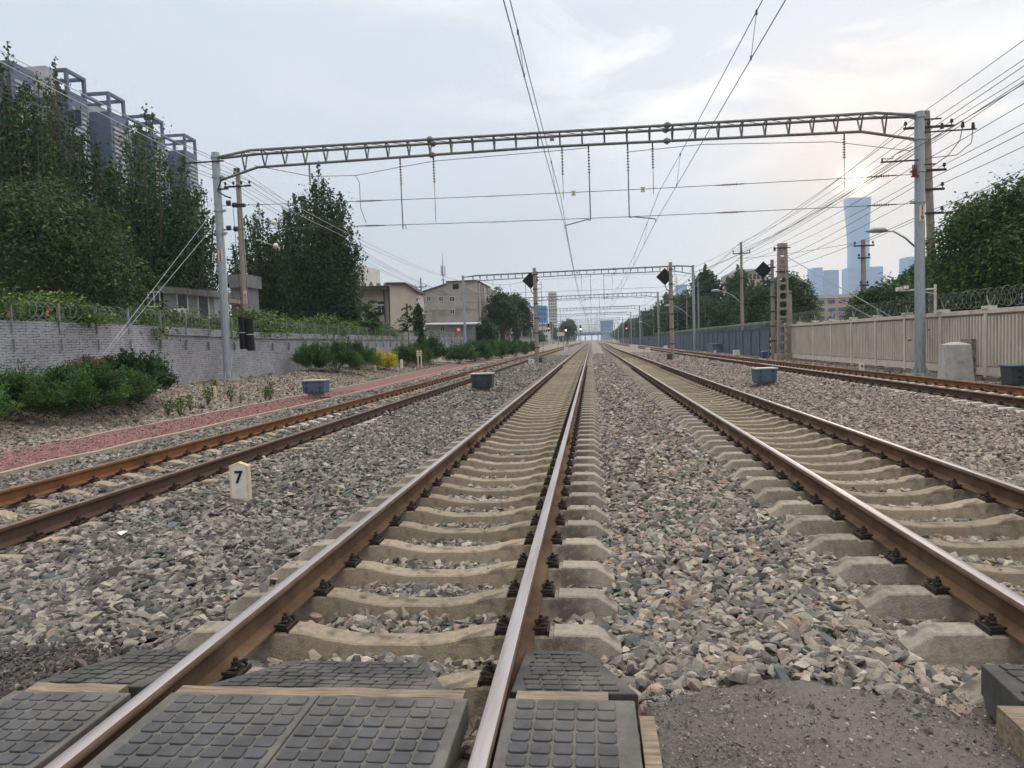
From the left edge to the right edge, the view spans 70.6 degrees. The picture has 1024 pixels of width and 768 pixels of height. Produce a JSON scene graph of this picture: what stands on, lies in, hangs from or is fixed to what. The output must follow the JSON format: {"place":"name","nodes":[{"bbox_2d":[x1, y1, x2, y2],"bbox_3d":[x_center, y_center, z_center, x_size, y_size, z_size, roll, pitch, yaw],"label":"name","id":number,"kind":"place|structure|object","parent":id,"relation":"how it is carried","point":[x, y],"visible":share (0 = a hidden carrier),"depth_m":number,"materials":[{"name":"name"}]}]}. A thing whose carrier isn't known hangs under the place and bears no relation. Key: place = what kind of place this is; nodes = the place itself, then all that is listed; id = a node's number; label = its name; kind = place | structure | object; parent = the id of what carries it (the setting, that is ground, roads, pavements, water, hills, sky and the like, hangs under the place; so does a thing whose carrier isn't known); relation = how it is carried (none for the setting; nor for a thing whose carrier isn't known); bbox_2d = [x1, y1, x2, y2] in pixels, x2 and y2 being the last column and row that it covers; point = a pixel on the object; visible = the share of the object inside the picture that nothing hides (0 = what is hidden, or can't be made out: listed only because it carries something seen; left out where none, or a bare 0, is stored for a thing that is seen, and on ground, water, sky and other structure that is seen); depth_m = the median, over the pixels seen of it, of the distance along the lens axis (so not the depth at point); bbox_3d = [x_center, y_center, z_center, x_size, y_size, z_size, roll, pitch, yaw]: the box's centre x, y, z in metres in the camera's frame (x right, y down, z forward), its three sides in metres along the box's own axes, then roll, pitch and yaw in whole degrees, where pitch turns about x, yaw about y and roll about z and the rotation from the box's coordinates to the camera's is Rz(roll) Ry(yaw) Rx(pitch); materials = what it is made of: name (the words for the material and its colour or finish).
{"place":"outdoors","nodes":[
{"label":"outdoors","id":0,"kind":"place"},
{"bbox_2d":[0,390,359,469],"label":"red gravel","id":1,"kind":"structure","parent":0,"point":[125,439],"depth_m":15.94,"materials":[{"name":"red gravel"}]},
{"bbox_2d":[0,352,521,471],"bbox_3d":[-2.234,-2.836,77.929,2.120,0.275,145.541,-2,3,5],"label":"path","id":2,"kind":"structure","parent":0,"point":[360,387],"depth_m":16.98,"materials":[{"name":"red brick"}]},
{"bbox_2d":[0,339,997,471],"bbox_3d":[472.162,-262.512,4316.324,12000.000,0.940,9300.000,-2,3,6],"label":"ground","id":3,"kind":"structure","parent":0,"point":[154,402],"depth_m":20.78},
{"bbox_2d":[0,359,64,417],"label":"juniper bush","id":4,"kind":"object","parent":3,"relation":"on","point":[10,378],"visible":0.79,"depth_m":16.25,"materials":[{"name":"green plant"}]},
{"bbox_2d":[0,41,67,306],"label":"poplar tree","id":5,"kind":"object","parent":3,"relation":"on","point":[14,144],"visible":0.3,"depth_m":32.88,"materials":[{"name":"green plant"}]},
{"bbox_2d":[6,56,127,306],"bbox_3d":[-23.850,-8.514,38.376,5.824,17.326,6.250,-2,3,6],"label":"poplar tree","id":6,"kind":"object","parent":3,"relation":"on","point":[59,157],"visible":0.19,"depth_m":37.84,"materials":[{"name":"green plant"}]},
{"bbox_2d":[0,353,140,417],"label":"juniper bush","id":7,"kind":"object","parent":3,"relation":"on","point":[106,387],"visible":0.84,"depth_m":17.23,"materials":[{"name":"green plant"}]},
{"bbox_2d":[0,163,173,324],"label":"broadleaf tree","id":8,"kind":"object","parent":3,"relation":"on","point":[69,242],"visible":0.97,"depth_m":26.50,"materials":[{"name":"green plant"}]},
{"bbox_2d":[0,60,203,313],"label":"apartment block","id":9,"kind":"structure","parent":3,"relation":"on","point":[18,77],"depth_m":97.44,"materials":[{"name":"grey concrete"}]},
{"bbox_2d":[25,66,106,192],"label":"apartment wing","id":10,"kind":"structure","parent":9,"relation":"on","point":[46,70],"depth_m":87.75,"materials":[{"name":"grey concrete"}]},
{"bbox_2d":[52,354,160,408],"bbox_3d":[-11.017,-0.077,19.420,2.909,1.507,3.533,-4,4,-37],"label":"juniper bush","id":11,"kind":"object","parent":3,"relation":"on","point":[136,378],"visible":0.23,"depth_m":19.19,"materials":[{"name":"green plant"}]},
{"bbox_2d":[99,347,179,402],"bbox_3d":[-11.143,-0.266,21.162,2.563,1.664,2.900,-5,5,-44],"label":"juniper bush","id":12,"kind":"object","parent":3,"relation":"on","point":[154,367],"visible":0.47,"depth_m":20.84,"materials":[{"name":"green plant"}]},
{"bbox_2d":[90,103,225,317],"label":"poplar tree","id":13,"kind":"object","parent":3,"relation":"on","point":[145,235],"visible":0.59,"depth_m":41.23,"materials":[{"name":"green plant"}]},
{"bbox_2d":[147,286,231,323],"bbox_3d":[-17.164,-2.712,38.704,3.755,5.037,2.000,-2,3,6],"label":"brick hut","id":14,"kind":"object","parent":3,"relation":"on","point":[206,302],"visible":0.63,"depth_m":37.84,"materials":[{"name":"grey brick"}]},
{"bbox_2d":[151,152,230,308],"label":"poplar tree","id":15,"kind":"object","parent":3,"relation":"on","point":[209,265],"visible":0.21,"depth_m":43.71,"materials":[{"name":"green plant"}]},
{"bbox_2d":[0,360,452,452],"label":"rubble","id":16,"kind":"object","parent":3,"relation":"on","point":[28,420],"visible":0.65,"depth_m":22.52,"materials":[{"name":"gravel"}]},
{"bbox_2d":[224,168,250,310],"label":"utility pole","id":17,"kind":"object","parent":3,"relation":"on","point":[244,290],"visible":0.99,"depth_m":41.39,"materials":[{"name":"concrete"}]},
{"bbox_2d":[0,64,524,318],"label":"utility wire","id":18,"kind":"object","parent":17,"relation":"attached to","point":[170,159],"visible":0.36,"depth_m":32.48,"materials":[{"name":"black metal"}]},
{"bbox_2d":[227,274,261,315],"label":"brick tower","id":19,"kind":"structure","parent":3,"relation":"on","point":[254,284],"depth_m":52.27,"materials":[{"name":"concrete"}]},
{"bbox_2d":[226,202,293,320],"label":"poplar tree","id":20,"kind":"object","parent":3,"relation":"on","point":[256,262],"visible":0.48,"depth_m":59.29,"materials":[{"name":"green plant"}]},
{"bbox_2d":[0,353,520,476],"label":"kerb strip","id":21,"kind":"object","parent":3,"relation":"on","point":[55,461],"visible":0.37,"depth_m":14.86,"materials":[{"name":"concrete"}]},
{"bbox_2d":[0,300,554,399],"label":"brick wall","id":22,"kind":"structure","parent":3,"relation":"on","point":[197,356],"depth_m":27.84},
{"bbox_2d":[0,278,36,319],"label":"climbing shrub","id":23,"kind":"object","parent":22,"relation":"attached to","point":[17,306],"visible":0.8,"depth_m":20.41,"materials":[{"name":"green plant"}]},
{"bbox_2d":[2,286,114,327],"bbox_3d":[-14.550,-2.257,22.613,3.735,1.539,3.309,-2,3,-3],"label":"climbing shrub","id":24,"kind":"object","parent":22,"relation":"attached to","point":[47,301],"visible":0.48,"depth_m":22.37,"materials":[{"name":"green plant"}]},
{"bbox_2d":[24,289,124,328],"bbox_3d":[-14.532,-2.343,23.772,3.728,1.448,3.345,-1,4,24],"label":"climbing shrub","id":25,"kind":"object","parent":22,"relation":"attached to","point":[85,314],"visible":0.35,"depth_m":23.14,"materials":[{"name":"green plant"}]},
{"bbox_2d":[98,301,182,341],"bbox_3d":[-14.211,-2.184,26.757,3.830,1.671,3.519,-5,4,-39],"label":"climbing shrub","id":26,"kind":"object","parent":22,"relation":"attached to","point":[152,320],"visible":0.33,"depth_m":26.49,"materials":[{"name":"green plant"}]},
{"bbox_2d":[0,299,402,335],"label":"razor wire","id":27,"kind":"object","parent":22,"relation":"on","point":[290,325],"visible":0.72,"depth_m":26.46,"materials":[{"name":"grey metal"}]},
{"bbox_2d":[215,307,284,337],"bbox_3d":[-13.236,-2.954,36.065,3.728,1.775,3.345,-2,3,6],"label":"climbing shrub","id":28,"kind":"object","parent":22,"relation":"attached to","point":[262,325],"visible":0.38,"depth_m":35.47,"materials":[{"name":"green plant"}]},
{"bbox_2d":[262,204,305,320],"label":"poplar tree","id":29,"kind":"object","parent":3,"relation":"on","point":[281,252],"visible":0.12,"depth_m":60.71,"materials":[{"name":"green plant"}]},
{"bbox_2d":[0,341,622,767],"bbox_3d":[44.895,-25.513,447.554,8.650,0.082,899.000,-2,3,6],"label":"ballast bed","id":30,"kind":"object","parent":3,"relation":"on","point":[460,763],"visible":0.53,"depth_m":7.73,"materials":[{"name":"grey gravel"}]},
{"bbox_2d":[0,642,115,698],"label":"asphalt","id":31,"kind":"structure","parent":30,"relation":"on","point":[56,654],"depth_m":3.82,"materials":[{"name":"gravel"}]},
{"bbox_2d":[229,461,251,500],"bbox_3d":[-3.134,1.208,8.354,0.235,0.623,0.082,-2,3,6],"label":"marker post","id":32,"kind":"object","parent":30,"relation":"on","point":[240,480],"visible":0.74,"depth_m":8.32,"materials":[{"name":"white concrete"}]},
{"bbox_2d":[0,354,569,660],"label":"ballast","id":33,"kind":"structure","parent":30,"relation":"on","point":[216,558],"depth_m":7.10,"materials":[{"name":"gravel"}]},
{"bbox_2d":[0,342,582,560],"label":"railway track","id":34,"kind":"structure","parent":30,"relation":"on","point":[30,530],"depth_m":10.25,"materials":[{"name":"brown metal"}]},
{"bbox_2d":[44,343,621,767],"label":"railway track","id":35,"kind":"structure","parent":30,"relation":"on","point":[558,488],"depth_m":5.24,"materials":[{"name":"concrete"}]},
{"bbox_2d":[0,691,130,767],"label":"crossing panel","id":36,"kind":"object","parent":35,"relation":"on","point":[40,729],"visible":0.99,"depth_m":2.91,"materials":[{"name":"rubber"}]},
{"bbox_2d":[24,682,128,692],"bbox_3d":[-1.939,1.395,3.224,0.440,0.093,0.086,-2,3,6],"label":"timber strip","id":37,"kind":"object","parent":35,"relation":"on","point":[86,687],"visible":0.37,"depth_m":3.22,"materials":[{"name":"beige wood"}]},
{"bbox_2d":[27,649,194,698],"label":"ramp panel","id":38,"kind":"structure","parent":35,"relation":"on","point":[138,671],"depth_m":3.48,"materials":[{"name":"rubber"}]},
{"bbox_2d":[83,693,317,767],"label":"crossing panel","id":39,"kind":"object","parent":35,"relation":"on","point":[192,730],"visible":0.98,"depth_m":2.77,"materials":[{"name":"rubber"}]},
{"bbox_2d":[175,685,465,698],"bbox_3d":[-0.831,1.363,3.105,1.270,0.095,0.075,-2,3,6],"label":"timber strip","id":40,"kind":"object","parent":35,"relation":"on","point":[372,692],"visible":0.37,"depth_m":3.10,"materials":[{"name":"beige wood"}]},
{"bbox_2d":[206,661,444,689],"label":"ramp panel","id":41,"kind":"structure","parent":35,"relation":"on","point":[383,675],"depth_m":3.37,"materials":[{"name":"rubber"}]},
{"bbox_2d":[266,696,468,767],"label":"crossing panel","id":42,"kind":"object","parent":35,"relation":"on","point":[362,732],"visible":1,"depth_m":2.73,"materials":[{"name":"rubber"}]},
{"bbox_2d":[516,690,607,699],"bbox_3d":[0.209,1.335,2.999,0.380,0.092,0.080,-2,3,6],"label":"timber strip","id":43,"kind":"object","parent":35,"relation":"on","point":[561,695],"visible":0.34,"depth_m":3.00,"materials":[{"name":"beige wood"}]},
{"bbox_2d":[492,698,642,767],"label":"crossing panel","id":44,"kind":"object","parent":35,"relation":"on","point":[548,733],"visible":1,"depth_m":2.67,"materials":[{"name":"rubber"}]},
{"bbox_2d":[511,651,638,732],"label":"ramp panel","id":45,"kind":"structure","parent":35,"relation":"on","point":[572,671],"depth_m":3.25,"materials":[{"name":"rubber"}]},
{"bbox_2d":[225,354,622,758],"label":"ballast","id":46,"kind":"structure","parent":30,"relation":"on","point":[362,620],"depth_m":4.62,"materials":[{"name":"gravel"}]},
{"bbox_2d":[522,268,543,362],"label":"signal mast","id":47,"kind":"object","parent":30,"relation":"on","point":[530,280],"visible":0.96,"depth_m":55.92,"materials":[{"name":"metal"}]},
{"bbox_2d":[290,336,334,370],"bbox_3d":[-10.592,-1.557,37.920,2.368,1.891,1.950,-4,4,-34],"label":"juniper bush","id":48,"kind":"object","parent":3,"relation":"on","point":[307,356],"visible":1,"depth_m":37.62,"materials":[{"name":"green plant"}]},
{"bbox_2d":[300,379,330,398],"bbox_3d":[-6.687,0.226,25.046,1.121,0.755,0.791,-2,3,6],"label":"track box","id":49,"kind":"object","parent":3,"relation":"on","point":[315,388],"visible":0.98,"depth_m":24.89,"materials":[{"name":"metal"}]},
{"bbox_2d":[263,161,371,323],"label":"poplar tree","id":50,"kind":"object","parent":3,"relation":"on","point":[318,267],"visible":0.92,"depth_m":56.43,"materials":[{"name":"green plant"}]},
{"bbox_2d":[312,334,365,371],"bbox_3d":[-9.435,-1.681,39.255,3.162,2.120,2.907,0,4,26],"label":"juniper bush","id":51,"kind":"object","parent":3,"relation":"on","point":[342,352],"visible":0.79,"depth_m":38.69,"materials":[{"name":"green plant"}]},
{"bbox_2d":[333,213,363,323],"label":"poplar tree","id":52,"kind":"object","parent":3,"relation":"on","point":[356,314],"visible":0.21,"depth_m":58.02,"materials":[{"name":"green plant"}]},
{"bbox_2d":[340,335,382,369],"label":"juniper bush","id":53,"kind":"object","parent":3,"relation":"on","point":[368,355],"visible":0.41,"depth_m":42.27,"materials":[{"name":"green plant"}]},
{"bbox_2d":[353,299,385,331],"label":"sumac tree","id":54,"kind":"object","parent":3,"relation":"on","point":[367,314],"visible":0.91,"depth_m":52.93,"materials":[{"name":"green plant"}]},
{"bbox_2d":[348,282,425,335],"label":"gabled house","id":55,"kind":"structure","parent":3,"relation":"on","point":[393,298],"depth_m":71.96,"materials":[{"name":"paint"}]},
{"bbox_2d":[425,322,480,344],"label":"lean to","id":56,"kind":"object","parent":3,"relation":"on","point":[471,327],"visible":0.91,"depth_m":94.21,"materials":[{"name":"paint"}]},
{"bbox_2d":[441,340,478,362],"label":"juniper bush","id":57,"kind":"object","parent":3,"relation":"on","point":[458,353],"visible":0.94,"depth_m":61.46,"materials":[{"name":"green plant"}]},
{"bbox_2d":[422,280,505,340],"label":"building","id":58,"kind":"structure","parent":3,"relation":"on","point":[441,307],"depth_m":101.11,"materials":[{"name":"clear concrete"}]},
{"bbox_2d":[481,285,522,339],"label":"broadleaf tree","id":59,"kind":"object","parent":3,"relation":"on","point":[497,308],"visible":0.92,"depth_m":104.26,"materials":[{"name":"green plant"}]},
{"bbox_2d":[497,290,533,338],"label":"broadleaf tree","id":60,"kind":"object","parent":3,"relation":"on","point":[521,304],"visible":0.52,"depth_m":117.44,"materials":[{"name":"green plant"}]},
{"bbox_2d":[183,110,976,381],"bbox_3d":[1.871,-4.778,27.924,30.070,9.880,0.950,-2,3,6],"label":"overhead line gantry","id":61,"kind":"object","parent":3,"relation":"on","point":[918,171],"visible":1,"depth_m":27.40,"materials":[{"name":"metal"}]},
{"bbox_2d":[0,50,489,297],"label":"utility wire","id":62,"kind":"object","parent":61,"relation":"attached to","point":[191,149],"visible":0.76,"depth_m":26.45,"materials":[{"name":"black metal"}]},
{"bbox_2d":[503,0,587,323],"bbox_3d":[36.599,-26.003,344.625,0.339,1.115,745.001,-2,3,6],"label":"overhead line","id":63,"kind":"object","parent":61,"relation":"hanging from","point":[535,118],"visible":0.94,"depth_m":14.27,"materials":[{"name":"metal"}]},
{"bbox_2d":[601,0,785,322],"bbox_3d":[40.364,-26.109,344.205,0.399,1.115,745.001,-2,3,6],"label":"overhead line","id":64,"kind":"object","parent":61,"relation":"hanging from","point":[756,13],"visible":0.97,"depth_m":14.90,"materials":[{"name":"metal"}]},
{"bbox_2d":[629,40,1023,329],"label":"utility wire","id":65,"kind":"object","parent":61,"relation":"attached to","point":[875,190],"visible":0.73,"depth_m":34.56,"materials":[{"name":"black metal"}]},
{"bbox_2d":[658,286,692,332],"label":"roadside tree","id":66,"kind":"object","parent":3,"relation":"on","point":[681,320],"visible":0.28,"depth_m":121.07,"materials":[{"name":"green plant"}]},
{"bbox_2d":[620,328,784,356],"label":"blue wall","id":67,"kind":"structure","parent":3,"relation":"on","point":[755,342],"depth_m":68.17,"materials":[{"name":"metal"}]},
{"bbox_2d":[653,320,786,335],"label":"razor wire","id":68,"kind":"object","parent":67,"relation":"on","point":[720,329],"visible":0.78,"depth_m":67.57,"materials":[{"name":"grey metal"}]},
{"bbox_2d":[688,263,724,331],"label":"roadside tree","id":69,"kind":"object","parent":3,"relation":"on","point":[707,276],"visible":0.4,"depth_m":107.65,"materials":[{"name":"green plant"}]},
{"bbox_2d":[704,287,748,331],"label":"broadleaf tree","id":70,"kind":"object","parent":3,"relation":"on","point":[722,312],"visible":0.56,"depth_m":92.03,"materials":[{"name":"green plant"}]},
{"bbox_2d":[732,242,749,329],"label":"utility pole","id":71,"kind":"object","parent":3,"relation":"on","point":[741,278],"visible":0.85,"depth_m":70.43,"materials":[{"name":"concrete"}]},
{"bbox_2d":[639,66,1023,306],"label":"utility wire","id":72,"kind":"object","parent":71,"relation":"attached to","point":[940,134],"visible":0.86,"depth_m":31.83,"materials":[{"name":"black metal"}]},
{"bbox_2d":[725,283,776,329],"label":"broadleaf tree","id":73,"kind":"object","parent":3,"relation":"on","point":[756,304],"visible":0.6,"depth_m":80.09,"materials":[{"name":"green plant"}]},
{"bbox_2d":[750,367,778,386],"bbox_3d":[7.980,-0.162,23.313,1.052,0.717,0.942,-2,3,6],"label":"track box","id":74,"kind":"object","parent":3,"relation":"on","point":[763,376],"visible":0.99,"depth_m":23.05,"materials":[{"name":"metal"}]},
{"bbox_2d":[755,260,776,358],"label":"signal mast","id":75,"kind":"object","parent":3,"relation":"on","point":[763,269],"visible":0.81,"depth_m":47.20,"materials":[{"name":"metal"}]},
{"bbox_2d":[773,243,792,359],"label":"pierced mast","id":76,"kind":"object","parent":3,"relation":"on","point":[782,262],"visible":0.95,"depth_m":46.21,"materials":[{"name":"concrete"}]},
{"bbox_2d":[759,270,827,328],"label":"broadleaf tree","id":77,"kind":"object","parent":3,"relation":"on","point":[802,301],"visible":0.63,"depth_m":71.70,"materials":[{"name":"green plant"}]},
{"bbox_2d":[591,341,1023,765],"bbox_3d":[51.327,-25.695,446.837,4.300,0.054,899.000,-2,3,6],"label":"ballast bed","id":78,"kind":"object","parent":3,"relation":"on","point":[596,347],"visible":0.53,"depth_m":5.07,"materials":[{"name":"grey gravel"}]},
{"bbox_2d":[592,352,1023,730],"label":"ballast","id":79,"kind":"structure","parent":78,"relation":"on","point":[759,626],"depth_m":4.86,"materials":[{"name":"gravel"}]},
{"bbox_2d":[981,664,1023,722],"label":"ramp panel","id":80,"kind":"structure","parent":79,"relation":"on","point":[1002,684],"depth_m":3.06,"materials":[{"name":"rubber"}]},
{"bbox_2d":[598,341,1023,724],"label":"railway track","id":81,"kind":"structure","parent":78,"relation":"on","point":[935,578],"depth_m":6.54,"materials":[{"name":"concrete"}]},
{"bbox_2d":[630,351,1023,487],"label":"ballast","id":82,"kind":"structure","parent":78,"relation":"on","point":[870,410],"depth_m":14.02,"materials":[{"name":"gravel"}]},
{"bbox_2d":[646,679,1023,767],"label":"asphalt","id":83,"kind":"structure","parent":78,"relation":"on","point":[804,688],"depth_m":2.90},
{"bbox_2d":[639,716,662,767],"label":"timber strip","id":84,"kind":"object","parent":83,"relation":"on","point":[650,750],"visible":1,"depth_m":2.66,"materials":[{"name":"beige wood"}]},
{"bbox_2d":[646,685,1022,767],"bbox_3d":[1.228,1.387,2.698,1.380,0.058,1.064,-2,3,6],"label":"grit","id":85,"kind":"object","parent":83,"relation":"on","point":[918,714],"visible":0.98,"depth_m":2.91,"materials":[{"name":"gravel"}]},
{"bbox_2d":[996,706,1023,764],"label":"timber strip","id":86,"kind":"object","parent":83,"relation":"on","point":[1010,727],"visible":0.89,"depth_m":2.72,"materials":[{"name":"beige wood"}]},
{"bbox_2d":[596,341,1023,480],"bbox_3d":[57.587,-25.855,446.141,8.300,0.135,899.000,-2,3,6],"label":"ballast bed","id":87,"kind":"object","parent":3,"relation":"on","point":[624,348],"visible":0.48,"depth_m":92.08,"materials":[{"name":"grey gravel"}]},
{"bbox_2d":[462,265,696,350],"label":"overhead line gantry","id":88,"kind":"object","parent":87,"relation":"on","point":[615,269],"visible":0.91,"depth_m":81.13,"materials":[{"name":"metal"}]},
{"bbox_2d":[656,262,678,358],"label":"signal mast","id":89,"kind":"object","parent":87,"relation":"on","point":[664,276],"visible":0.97,"depth_m":52.81,"materials":[{"name":"metal"}]},
{"bbox_2d":[601,341,1023,412],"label":"railway track","id":90,"kind":"structure","parent":87,"relation":"on","point":[1008,397],"depth_m":21.20,"materials":[{"name":"brown metal"}]},
{"bbox_2d":[804,292,884,322],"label":"office building","id":91,"kind":"structure","parent":3,"relation":"on","point":[829,302],"depth_m":167.06,"materials":[{"name":"beige concrete"}]},
{"bbox_2d":[677,350,1023,410],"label":"ballast","id":92,"kind":"structure","parent":3,"relation":"on","point":[846,367],"depth_m":31.33,"materials":[{"name":"gravel"}]},
{"bbox_2d":[843,197,870,267],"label":"flared tower","id":93,"kind":"structure","parent":3,"relation":"on","point":[857,236],"depth_m":2556.33,"materials":[{"name":"blue glass"}]},
{"bbox_2d":[842,266,882,293],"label":"skyscraper","id":94,"kind":"structure","parent":3,"relation":"on","point":[851,278],"depth_m":2373.84,"materials":[{"name":"blue glass"}]},
{"bbox_2d":[840,272,927,319],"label":"broadleaf tree","id":95,"kind":"object","parent":3,"relation":"on","point":[875,294],"visible":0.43,"depth_m":42.97,"materials":[{"name":"green plant"}]},
{"bbox_2d":[784,295,1023,381],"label":"concrete fence","id":96,"kind":"object","parent":3,"relation":"on","point":[878,341],"visible":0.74,"depth_m":29.31,"materials":[{"name":"concrete"}]},
{"bbox_2d":[785,284,1023,322],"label":"razor wire","id":97,"kind":"object","parent":96,"relation":"on","point":[909,305],"visible":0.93,"depth_m":29.53,"materials":[{"name":"metal"}]},
{"bbox_2d":[903,110,953,370],"bbox_3d":[17.765,-5.912,30.947,2.000,11.310,0.405,-2,3,6],"label":"utility pole","id":98,"kind":"object","parent":3,"relation":"on","point":[929,203],"visible":0.59,"depth_m":30.67,"materials":[{"name":"concrete"}]},
{"bbox_2d":[937,339,978,380],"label":"anchor block","id":99,"kind":"structure","parent":3,"relation":"on","point":[957,360],"depth_m":23.01,"materials":[{"name":"concrete"}]},
{"bbox_2d":[898,164,1023,340],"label":"locust tree","id":100,"kind":"object","parent":3,"relation":"on","point":[984,239],"visible":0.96,"depth_m":27.11,"materials":[{"name":"green plant"}]},
{"bbox_2d":[998,364,1023,386],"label":"track box","id":101,"kind":"object","parent":3,"relation":"on","point":[1012,374],"visible":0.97,"depth_m":20.07,"materials":[{"name":"metal"}]},
{"bbox_2d":[0,0,1023,340],"label":"sky","id":102,"kind":"structure","parent":0,"point":[230,76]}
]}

